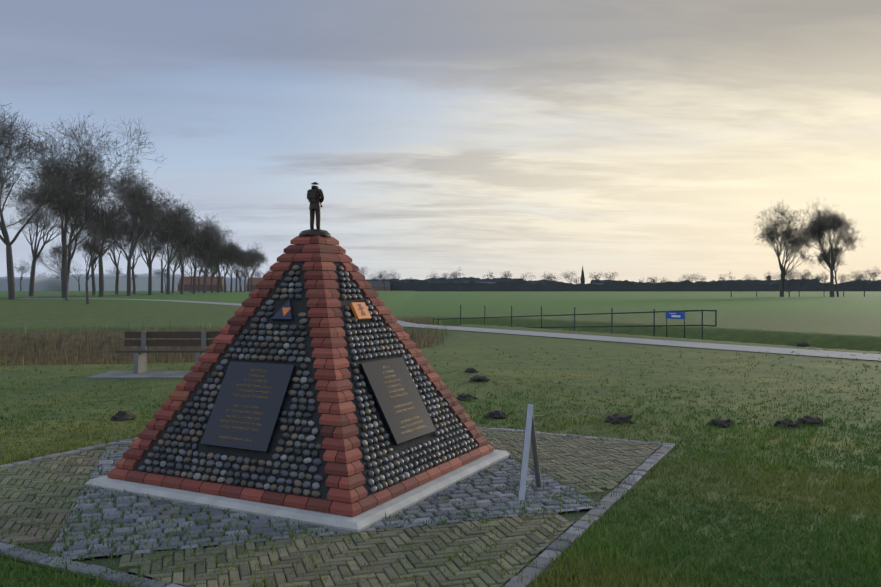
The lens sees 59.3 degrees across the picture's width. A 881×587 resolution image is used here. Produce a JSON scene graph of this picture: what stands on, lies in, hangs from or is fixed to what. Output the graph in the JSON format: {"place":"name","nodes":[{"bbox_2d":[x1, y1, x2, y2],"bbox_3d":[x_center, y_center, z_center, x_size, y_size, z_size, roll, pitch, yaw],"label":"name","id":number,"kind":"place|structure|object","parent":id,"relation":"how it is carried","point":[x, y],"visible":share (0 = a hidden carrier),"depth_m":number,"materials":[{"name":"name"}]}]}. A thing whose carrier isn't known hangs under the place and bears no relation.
{"place":"outdoors","nodes":[
{"label":"outdoors","id":0,"kind":"place"},
{"bbox_2d":[0,291,246,298],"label":"road","id":1,"kind":"structure","parent":0,"point":[93,295],"depth_m":96.38,"materials":[{"name":"grey asphalt"}]},
{"bbox_2d":[87,371,190,378],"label":"bench paving","id":2,"kind":"structure","parent":0,"point":[144,375],"depth_m":15.60,"materials":[{"name":"grey concrete"}]},
{"bbox_2d":[0,291,880,586],"bbox_3d":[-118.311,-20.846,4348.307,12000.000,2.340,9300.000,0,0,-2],"label":"ground","id":3,"kind":"structure","parent":0,"point":[850,321],"depth_m":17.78,"materials":[{"name":"green plant"}]},
{"bbox_2d":[14,258,30,290],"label":"tree","id":4,"kind":"object","parent":3,"relation":"on","point":[20,268],"visible":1,"depth_m":353.94,"materials":[{"name":"grey plant"}]},
{"bbox_2d":[0,277,60,290],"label":"treeline","id":5,"kind":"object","parent":3,"relation":"on","point":[46,284],"depth_m":380.40,"materials":[{"name":"grey"}]},
{"bbox_2d":[0,148,67,229],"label":"road tree","id":6,"kind":"object","parent":3,"relation":"on","point":[10,186],"visible":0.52,"depth_m":75.96,"materials":[{"name":"black plant"}]},
{"bbox_2d":[42,262,60,279],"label":"tree","id":7,"kind":"object","parent":3,"relation":"on","point":[54,270],"visible":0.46,"depth_m":363.67,"materials":[{"name":"grey plant"}]},
{"bbox_2d":[5,181,99,295],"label":"road tree","id":8,"kind":"object","parent":3,"relation":"on","point":[36,218],"visible":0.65,"depth_m":87.50,"materials":[{"name":"black plant"}]},
{"bbox_2d":[29,238,79,300],"bbox_3d":[-26.255,-1.650,52.684,2.372,4.534,3.346,0,0,19],"label":"sapling","id":9,"kind":"object","parent":3,"relation":"on","point":[55,250],"visible":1,"depth_m":53.08,"materials":[{"name":"black plant"}]},
{"bbox_2d":[0,103,110,299],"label":"road tree","id":10,"kind":"object","parent":3,"relation":"on","point":[18,148],"visible":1,"depth_m":57.31,"materials":[{"name":"black plant"}]},
{"bbox_2d":[70,262,85,290],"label":"tree","id":11,"kind":"object","parent":3,"relation":"on","point":[74,270],"visible":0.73,"depth_m":351.16,"materials":[{"name":"grey plant"}]},
{"bbox_2d":[48,188,121,287],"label":"road tree","id":12,"kind":"object","parent":3,"relation":"on","point":[76,226],"visible":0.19,"depth_m":98.83,"materials":[{"name":"black plant"}]},
{"bbox_2d":[10,109,165,297],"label":"road tree","id":13,"kind":"object","parent":3,"relation":"on","point":[68,209],"visible":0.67,"depth_m":69.96,"materials":[{"name":"black plant"}]},
{"bbox_2d":[25,136,165,296],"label":"road tree","id":14,"kind":"object","parent":3,"relation":"on","point":[128,194],"visible":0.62,"depth_m":82.05,"materials":[{"name":"black plant"}]},
{"bbox_2d":[64,219,128,303],"bbox_3d":[-21.049,-1.897,47.302,3.179,5.249,3.901,-1,0,20],"label":"tree","id":15,"kind":"object","parent":3,"relation":"on","point":[88,245],"visible":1,"depth_m":46.75,"materials":[{"name":"black plant"}]},
{"bbox_2d":[70,200,130,294],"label":"road tree","id":16,"kind":"object","parent":3,"relation":"on","point":[93,281],"visible":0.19,"depth_m":112.09,"materials":[{"name":"black plant"}]},
{"bbox_2d":[84,217,138,293],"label":"road tree","id":17,"kind":"object","parent":3,"relation":"on","point":[116,264],"visible":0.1,"depth_m":124.52,"materials":[{"name":"black plant"}]},
{"bbox_2d":[104,266,121,273],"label":"horizon tree","id":18,"kind":"object","parent":3,"relation":"on","point":[112,272],"visible":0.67,"depth_m":712.76,"materials":[{"name":"grey plant"}]},
{"bbox_2d":[78,172,179,295],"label":"road tree","id":19,"kind":"object","parent":3,"relation":"on","point":[132,250],"visible":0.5,"depth_m":96.83,"materials":[{"name":"black plant"}]},
{"bbox_2d":[68,274,192,290],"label":"treeline","id":20,"kind":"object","parent":3,"relation":"on","point":[141,281],"depth_m":390.84,"materials":[{"name":"grey"}]},
{"bbox_2d":[106,221,162,293],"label":"road tree","id":21,"kind":"object","parent":3,"relation":"on","point":[133,265],"visible":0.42,"depth_m":137.73,"materials":[{"name":"black plant"}]},
{"bbox_2d":[106,204,165,267],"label":"road tree","id":22,"kind":"object","parent":3,"relation":"on","point":[147,262],"visible":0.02,"depth_m":148.84,"materials":[{"name":"black plant"}]},
{"bbox_2d":[124,195,196,294],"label":"road tree","id":23,"kind":"object","parent":3,"relation":"on","point":[168,227],"visible":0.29,"depth_m":105.75,"materials":[{"name":"black plant"}]},
{"bbox_2d":[157,269,170,290],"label":"tree","id":24,"kind":"object","parent":3,"relation":"on","point":[163,278],"visible":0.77,"depth_m":378.66,"materials":[{"name":"grey plant"}]},
{"bbox_2d":[115,331,219,373],"bbox_3d":[-5.653,1.230,16.224,2.100,0.840,0.538,0,0,-2],"label":"bench","id":25,"kind":"object","parent":3,"relation":"on","point":[140,359],"visible":0.75,"depth_m":16.41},
{"bbox_2d":[147,234,192,292],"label":"road tree","id":26,"kind":"object","parent":3,"relation":"on","point":[161,260],"visible":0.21,"depth_m":160.27,"materials":[{"name":"black plant"}]},
{"bbox_2d":[147,211,202,293],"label":"road tree","id":27,"kind":"object","parent":3,"relation":"on","point":[182,272],"visible":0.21,"depth_m":130.90,"materials":[{"name":"black plant"}]},
{"bbox_2d":[145,216,206,292],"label":"road tree","id":28,"kind":"object","parent":3,"relation":"on","point":[173,277],"visible":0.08,"depth_m":172.58,"materials":[{"name":"black plant"}]},
{"bbox_2d":[163,241,200,270],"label":"road tree","id":29,"kind":"object","parent":3,"relation":"on","point":[193,253],"visible":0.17,"depth_m":182.05,"materials":[{"name":"black plant"}]},
{"bbox_2d":[157,194,223,294],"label":"road tree","id":30,"kind":"object","parent":3,"relation":"on","point":[186,212],"visible":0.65,"depth_m":119.48,"materials":[{"name":"black plant"}]},
{"bbox_2d":[170,244,217,291],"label":"road tree","id":31,"kind":"object","parent":3,"relation":"on","point":[189,261],"visible":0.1,"depth_m":197.64,"materials":[{"name":"black plant"}]},
{"bbox_2d":[160,217,231,293],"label":"road tree","id":32,"kind":"object","parent":3,"relation":"on","point":[195,263],"visible":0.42,"depth_m":143.69,"materials":[{"name":"black plant"}]},
{"bbox_2d":[178,276,226,290],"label":"brick building","id":33,"kind":"structure","parent":3,"relation":"on","point":[187,281],"depth_m":323.83,"materials":[{"name":"brown brick"}]},
{"bbox_2d":[190,221,224,292],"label":"road tree","id":34,"kind":"object","parent":3,"relation":"on","point":[206,260],"visible":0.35,"depth_m":157.73,"materials":[{"name":"black plant"}]},
{"bbox_2d":[192,236,222,291],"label":"road tree","id":35,"kind":"object","parent":3,"relation":"on","point":[200,270],"visible":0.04,"depth_m":210.31,"materials":[{"name":"black plant"}]},
{"bbox_2d":[198,258,225,277],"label":"road tree","id":36,"kind":"object","parent":3,"relation":"on","point":[214,274],"visible":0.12,"depth_m":235.60,"materials":[{"name":"black plant"}]},
{"bbox_2d":[199,260,226,291],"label":"road tree","id":37,"kind":"object","parent":3,"relation":"on","point":[216,274],"visible":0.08,"depth_m":248.24,"materials":[{"name":"black plant"}]},
{"bbox_2d":[204,258,225,291],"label":"road tree","id":38,"kind":"object","parent":3,"relation":"on","point":[218,275],"visible":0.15,"depth_m":261.29,"materials":[{"name":"black plant"}]},
{"bbox_2d":[195,227,235,292],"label":"road tree","id":39,"kind":"object","parent":3,"relation":"on","point":[217,268],"visible":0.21,"depth_m":180.02,"materials":[{"name":"black plant"}]},
{"bbox_2d":[197,235,237,292],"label":"road tree","id":40,"kind":"object","parent":3,"relation":"on","point":[221,251],"visible":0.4,"depth_m":167.38,"materials":[{"name":"black plant"}]},
{"bbox_2d":[205,245,229,291],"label":"road tree","id":41,"kind":"object","parent":3,"relation":"on","point":[208,267],"visible":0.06,"depth_m":223.25,"materials":[{"name":"black plant"}]},
{"bbox_2d":[0,313,446,365],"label":"ditch reeds","id":42,"kind":"object","parent":3,"relation":"on","point":[425,341],"visible":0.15,"depth_m":23.83,"materials":[{"name":"brown plant"}]},
{"bbox_2d":[206,246,240,291],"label":"road tree","id":43,"kind":"object","parent":3,"relation":"on","point":[226,266],"visible":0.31,"depth_m":205.48,"materials":[{"name":"black plant"}]},
{"bbox_2d":[212,239,244,292],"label":"road tree","id":44,"kind":"object","parent":3,"relation":"on","point":[235,253],"visible":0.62,"depth_m":192.29,"materials":[{"name":"black plant"}]},
{"bbox_2d":[229,266,243,290],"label":"tree","id":45,"kind":"object","parent":3,"relation":"on","point":[238,272],"visible":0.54,"depth_m":379.91,"materials":[{"name":"grey plant"}]},
{"bbox_2d":[216,243,258,291],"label":"road tree","id":46,"kind":"object","parent":3,"relation":"on","point":[245,257],"visible":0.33,"depth_m":217.88,"materials":[{"name":"black plant"}]},
{"bbox_2d":[218,251,260,291],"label":"road tree","id":47,"kind":"object","parent":3,"relation":"on","point":[245,265],"visible":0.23,"depth_m":229.38,"materials":[{"name":"black plant"}]},
{"bbox_2d":[226,277,262,290],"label":"treeline","id":48,"kind":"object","parent":3,"relation":"on","point":[228,281],"depth_m":379.88,"materials":[{"name":"grey"}]},
{"bbox_2d":[232,250,265,291],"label":"road tree","id":49,"kind":"object","parent":3,"relation":"on","point":[253,257],"visible":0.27,"depth_m":243.57,"materials":[{"name":"black plant"}]},
{"bbox_2d":[235,254,265,291],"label":"road tree","id":50,"kind":"object","parent":3,"relation":"on","point":[249,267],"visible":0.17,"depth_m":255.62,"materials":[{"name":"black plant"}]},
{"bbox_2d":[246,278,263,290],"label":"building","id":51,"kind":"structure","parent":3,"relation":"on","point":[255,281],"depth_m":339.60,"materials":[{"name":"brown brick"}]},
{"bbox_2d":[246,243,269,291],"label":"road tree","id":52,"kind":"object","parent":3,"relation":"on","point":[255,251],"visible":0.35,"depth_m":268.19,"materials":[{"name":"black plant"}]},
{"bbox_2d":[0,436,676,586],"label":"paving bed soil","id":53,"kind":"structure","parent":3,"relation":"on","point":[568,516],"depth_m":5.31,"materials":[{"name":"brown soil"}]},
{"bbox_2d":[0,450,104,545],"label":"herringbone paving","id":54,"kind":"structure","parent":53,"relation":"on","point":[11,506],"depth_m":6.62,"materials":[{"name":"grey brick"}]},
{"bbox_2d":[89,441,131,479],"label":"paving setts","id":55,"kind":"structure","parent":53,"relation":"on","point":[106,464],"depth_m":8.04,"materials":[{"name":"grey stone"}]},
{"bbox_2d":[44,486,351,561],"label":"paving setts","id":56,"kind":"structure","parent":53,"relation":"on","point":[255,528],"depth_m":5.69,"materials":[{"name":"grey stone"}]},
{"bbox_2d":[85,450,509,533],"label":"monument slab","id":57,"kind":"structure","parent":53,"relation":"on","point":[369,518],"depth_m":6.28,"materials":[{"name":"grey concrete"}]},
{"bbox_2d":[120,236,477,516],"bbox_3d":[-1.219,0.553,7.519,2.616,2.205,2.616,0,0,27],"label":"monument","id":58,"kind":"object","parent":57,"relation":"on","point":[298,307],"visible":0.26,"depth_m":6.80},
{"bbox_2d":[107,235,493,516],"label":"monument bricks","id":59,"kind":"object","parent":53,"relation":"on","point":[358,500],"visible":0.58,"depth_m":6.86,"materials":[{"name":"red brick"}]},
{"bbox_2d":[200,361,295,452],"bbox_3d":[-1.654,0.958,6.654,0.720,0.691,0.394,0,0,27],"label":"plaque","id":60,"kind":"object","parent":59,"relation":"attached to","point":[278,377],"visible":0.79,"depth_m":6.63,"materials":[{"name":"black stone"}]},
{"bbox_2d":[219,436,250,441],"bbox_3d":[-1.728,1.224,6.511,0.357,0.019,0.003,0,-28,27],"label":"inscription line","id":61,"kind":"object","parent":60,"relation":"attached to","point":[223,437],"visible":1,"depth_m":6.52,"materials":[{"name":"gold metal"}]},
{"bbox_2d":[220,425,257,430],"bbox_3d":[-1.707,1.139,6.551,0.418,0.019,0.003,0,-28,27],"label":"inscription line","id":62,"kind":"object","parent":60,"relation":"attached to","point":[237,427],"visible":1,"depth_m":6.57,"materials":[{"name":"gold metal"}]},
{"bbox_2d":[220,420,261,425],"bbox_3d":[-1.696,1.097,6.571,0.455,0.017,0.010,0,0,27],"label":"inscription line","id":63,"kind":"object","parent":60,"relation":"attached to","point":[241,422],"visible":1,"depth_m":6.57,"materials":[{"name":"gold metal"}]},
{"bbox_2d":[226,415,259,419],"bbox_3d":[-1.687,1.055,6.592,0.373,0.019,0.006,0,-29,28],"label":"inscription line","id":64,"kind":"object","parent":60,"relation":"attached to","point":[243,417],"visible":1,"depth_m":6.59,"materials":[{"name":"gold metal"}]},
{"bbox_2d":[227,409,262,414],"bbox_3d":[-1.676,1.013,6.612,0.409,0.020,0.003,0,-28,27],"label":"inscription line","id":65,"kind":"object","parent":60,"relation":"attached to","point":[248,411],"visible":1,"depth_m":6.59,"materials":[{"name":"gold metal"}]},
{"bbox_2d":[271,299,292,320],"bbox_3d":[-1.411,0.149,7.033,0.240,0.190,0.122,0,0,27],"label":"triangle emblem","id":66,"kind":"object","parent":59,"relation":"attached to","point":[279,315],"visible":1,"depth_m":7.01,"materials":[{"name":"blue"}]},
{"bbox_2d":[282,308,290,315],"bbox_3d":[-1.405,0.167,6.997,0.105,0.079,0.043,0,0,27],"label":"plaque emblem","id":67,"kind":"object","parent":66,"relation":"attached to","point":[285,310],"visible":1,"depth_m":7.00,"materials":[{"name":"orange"}]},
{"bbox_2d":[139,265,476,496],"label":"monument cobbles","id":68,"kind":"object","parent":59,"relation":"on","point":[303,468],"visible":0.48,"depth_m":6.77,"materials":[{"name":"grey stone"}]},
{"bbox_2d":[299,182,330,236],"bbox_3d":[-1.220,-0.815,7.511,0.337,0.536,0.303,0,0,27],"label":"statue","id":69,"kind":"object","parent":59,"relation":"on","point":[315,196],"visible":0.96,"depth_m":7.47,"materials":[{"name":"brown metal"}]},
{"bbox_2d":[349,302,371,319],"bbox_3d":[-0.750,0.165,7.252,0.107,0.164,0.220,0,0,27],"label":"plaque","id":70,"kind":"object","parent":59,"relation":"attached to","point":[354,306],"visible":0.79,"depth_m":7.21,"materials":[{"name":"orange"}]},
{"bbox_2d":[358,304,365,315],"bbox_3d":[-0.739,0.153,7.248,0.062,0.112,0.098,0,0,27],"label":"plaque emblem","id":71,"kind":"object","parent":70,"relation":"attached to","point":[361,309],"visible":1,"depth_m":7.25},
{"bbox_2d":[359,357,435,444],"bbox_3d":[-0.380,0.956,7.033,0.394,0.691,0.720,0,0,27],"label":"plaque","id":72,"kind":"object","parent":59,"relation":"attached to","point":[386,403],"visible":1,"depth_m":6.97,"materials":[{"name":"black stone"}]},
{"bbox_2d":[402,424,425,433],"bbox_3d":[-0.236,1.221,6.959,0.003,0.019,0.461,-31,-13,24],"label":"inscription line","id":73,"kind":"object","parent":72,"relation":"attached to","point":[415,429],"visible":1,"depth_m":7.00,"materials":[{"name":"gold metal"}]},
{"bbox_2d":[0,426,674,586],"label":"paving border setts","id":74,"kind":"structure","parent":53,"relation":"on","point":[607,500],"depth_m":5.26,"materials":[{"name":"grey stone"}]},
{"bbox_2d":[119,512,575,586],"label":"herringbone paving","id":75,"kind":"structure","parent":53,"relation":"on","point":[386,562],"depth_m":5.04,"materials":[{"name":"grey brick"}]},
{"bbox_2d":[362,456,607,530],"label":"paving setts","id":76,"kind":"structure","parent":53,"relation":"on","point":[481,503],"depth_m":6.41,"materials":[{"name":"grey stone"}]},
{"bbox_2d":[518,404,545,500],"bbox_3d":[0.804,1.346,6.604,0.156,0.812,0.585,0,0,27],"label":"wreath stand","id":77,"kind":"object","parent":53,"relation":"on","point":[529,432],"visible":0.83,"depth_m":6.56,"materials":[{"name":"silver metal"}]},
{"bbox_2d":[477,428,660,494],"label":"herringbone paving","id":78,"kind":"structure","parent":53,"relation":"on","point":[582,462],"depth_m":8.12,"materials":[{"name":"grey brick"}]},
{"bbox_2d":[367,281,389,290],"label":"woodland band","id":79,"kind":"object","parent":3,"relation":"on","point":[377,285],"visible":0.5,"depth_m":693.83,"materials":[{"name":"brown"}]},
{"bbox_2d":[376,270,388,290],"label":"tree","id":80,"kind":"object","parent":3,"relation":"on","point":[382,278],"visible":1,"depth_m":545.37,"materials":[{"name":"grey plant"}]},
{"bbox_2d":[387,270,400,280],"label":"horizon tree","id":81,"kind":"object","parent":3,"relation":"on","point":[392,276],"visible":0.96,"depth_m":734.99,"materials":[{"name":"grey plant"}]},
{"bbox_2d":[451,267,463,291],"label":"tree","id":82,"kind":"object","parent":3,"relation":"on","point":[458,276],"visible":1,"depth_m":523.49,"materials":[{"name":"grey plant"}]},
{"bbox_2d":[110,342,823,428],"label":"molehills","id":83,"kind":"object","parent":3,"relation":"on","point":[122,416],"visible":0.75,"depth_m":10.31,"materials":[{"name":"soil"}]},
{"bbox_2d":[501,271,512,279],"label":"horizon tree","id":84,"kind":"object","parent":3,"relation":"on","point":[506,274],"visible":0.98,"depth_m":782.65,"materials":[{"name":"grey plant"}]},
{"bbox_2d":[544,272,554,291],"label":"tree","id":85,"kind":"object","parent":3,"relation":"on","point":[549,278],"visible":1,"depth_m":542.17,"materials":[{"name":"grey plant"}]},
{"bbox_2d":[560,271,576,282],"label":"horizon tree","id":86,"kind":"object","parent":3,"relation":"on","point":[568,276],"visible":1,"depth_m":785.24,"materials":[{"name":"grey plant"}]},
{"bbox_2d":[433,305,716,339],"bbox_3d":[4.711,1.606,36.067,9.851,2.125,17.198,0,0,-2],"label":"fence","id":87,"kind":"object","parent":3,"relation":"on","point":[611,326],"visible":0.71,"depth_m":32.09,"materials":[{"name":"grey metal"}]},
{"bbox_2d":[580,266,584,283],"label":"church spire","id":88,"kind":"structure","parent":3,"relation":"on","point":[582,278],"depth_m":1504.88,"materials":[{"name":"grey stone"}]},
{"bbox_2d":[589,272,604,282],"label":"horizon tree","id":89,"kind":"object","parent":3,"relation":"on","point":[595,277],"visible":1,"depth_m":807.56,"materials":[{"name":"grey plant"}]},
{"bbox_2d":[602,272,617,281],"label":"horizon tree","id":90,"kind":"object","parent":3,"relation":"on","point":[610,276],"visible":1,"depth_m":815.16,"materials":[{"name":"grey plant"}]},
{"bbox_2d":[366,277,880,284],"bbox_3d":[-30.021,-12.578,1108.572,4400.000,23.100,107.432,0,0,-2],"label":"distant treeline","id":91,"kind":"object","parent":3,"relation":"on","point":[456,281],"visible":0.1,"depth_m":1119.30,"materials":[{"name":"black plant"}]},
{"bbox_2d":[371,279,880,290],"bbox_3d":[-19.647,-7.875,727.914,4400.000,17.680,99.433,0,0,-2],"label":"distant treeline","id":92,"kind":"object","parent":3,"relation":"on","point":[688,285],"visible":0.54,"depth_m":708.24,"materials":[{"name":"plant"}]},
{"bbox_2d":[666,311,684,337],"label":"info sign posts","id":93,"kind":"object","parent":3,"relation":"on","point":[675,315],"visible":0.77,"depth_m":28.77,"materials":[{"name":"blue metal"}]},
{"bbox_2d":[719,272,735,296],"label":"tree","id":94,"kind":"object","parent":3,"relation":"on","point":[726,282],"visible":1,"depth_m":189.76,"materials":[{"name":"grey plant"}]},
{"bbox_2d":[748,279,758,296],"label":"tree","id":95,"kind":"object","parent":3,"relation":"on","point":[753,285],"visible":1,"depth_m":188.90,"materials":[{"name":"grey plant"}]},
{"bbox_2d":[764,271,775,284],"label":"horizon tree","id":96,"kind":"object","parent":3,"relation":"on","point":[766,277],"visible":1,"depth_m":805.24,"materials":[{"name":"grey plant"}]},
{"bbox_2d":[754,200,811,296],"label":"tree","id":97,"kind":"object","parent":3,"relation":"on","point":[776,236],"visible":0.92,"depth_m":182.64,"materials":[{"name":"black plant"}]},
{"bbox_2d":[775,268,802,296],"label":"tree","id":98,"kind":"object","parent":3,"relation":"on","point":[791,275],"visible":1,"depth_m":182.26,"materials":[{"name":"grey plant"}]},
{"bbox_2d":[769,223,820,296],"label":"tree","id":99,"kind":"object","parent":3,"relation":"on","point":[801,240],"visible":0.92,"depth_m":180.52,"materials":[{"name":"black plant"}]},
{"bbox_2d":[791,273,811,296],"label":"tree","id":100,"kind":"object","parent":3,"relation":"on","point":[804,278],"visible":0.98,"depth_m":185.59,"materials":[{"name":"grey plant"}]},
{"bbox_2d":[811,245,846,296],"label":"tree","id":101,"kind":"object","parent":3,"relation":"on","point":[829,257],"visible":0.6,"depth_m":190.60,"materials":[{"name":"black plant"}]},
{"bbox_2d":[794,198,864,296],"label":"tree","id":102,"kind":"object","parent":3,"relation":"on","point":[815,224],"visible":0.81,"depth_m":181.71,"materials":[{"name":"black plant"}]},
{"bbox_2d":[800,203,858,296],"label":"tree","id":103,"kind":"object","parent":3,"relation":"on","point":[831,264],"visible":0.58,"depth_m":182.33,"materials":[{"name":"black plant"}]},
{"bbox_2d":[834,273,851,296],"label":"tree","id":104,"kind":"object","parent":3,"relation":"on","point":[841,279],"visible":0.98,"depth_m":189.21,"materials":[{"name":"grey plant"}]},
{"bbox_2d":[851,270,875,296],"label":"tree","id":105,"kind":"object","parent":3,"relation":"on","point":[860,276],"visible":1,"depth_m":186.09,"materials":[{"name":"plant"}]},
{"bbox_2d":[867,267,880,281],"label":"horizon tree","id":106,"kind":"object","parent":3,"relation":"on","point":[874,273],"visible":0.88,"depth_m":772.73,"materials":[{"name":"grey plant"}]},
{"bbox_2d":[0,0,880,283],"label":"sky","id":107,"kind":"structure","parent":0,"point":[641,140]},
{"bbox_2d":[16,298,880,360],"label":"cycle path","id":108,"kind":"structure","parent":0,"point":[837,354],"depth_m":26.14,"materials":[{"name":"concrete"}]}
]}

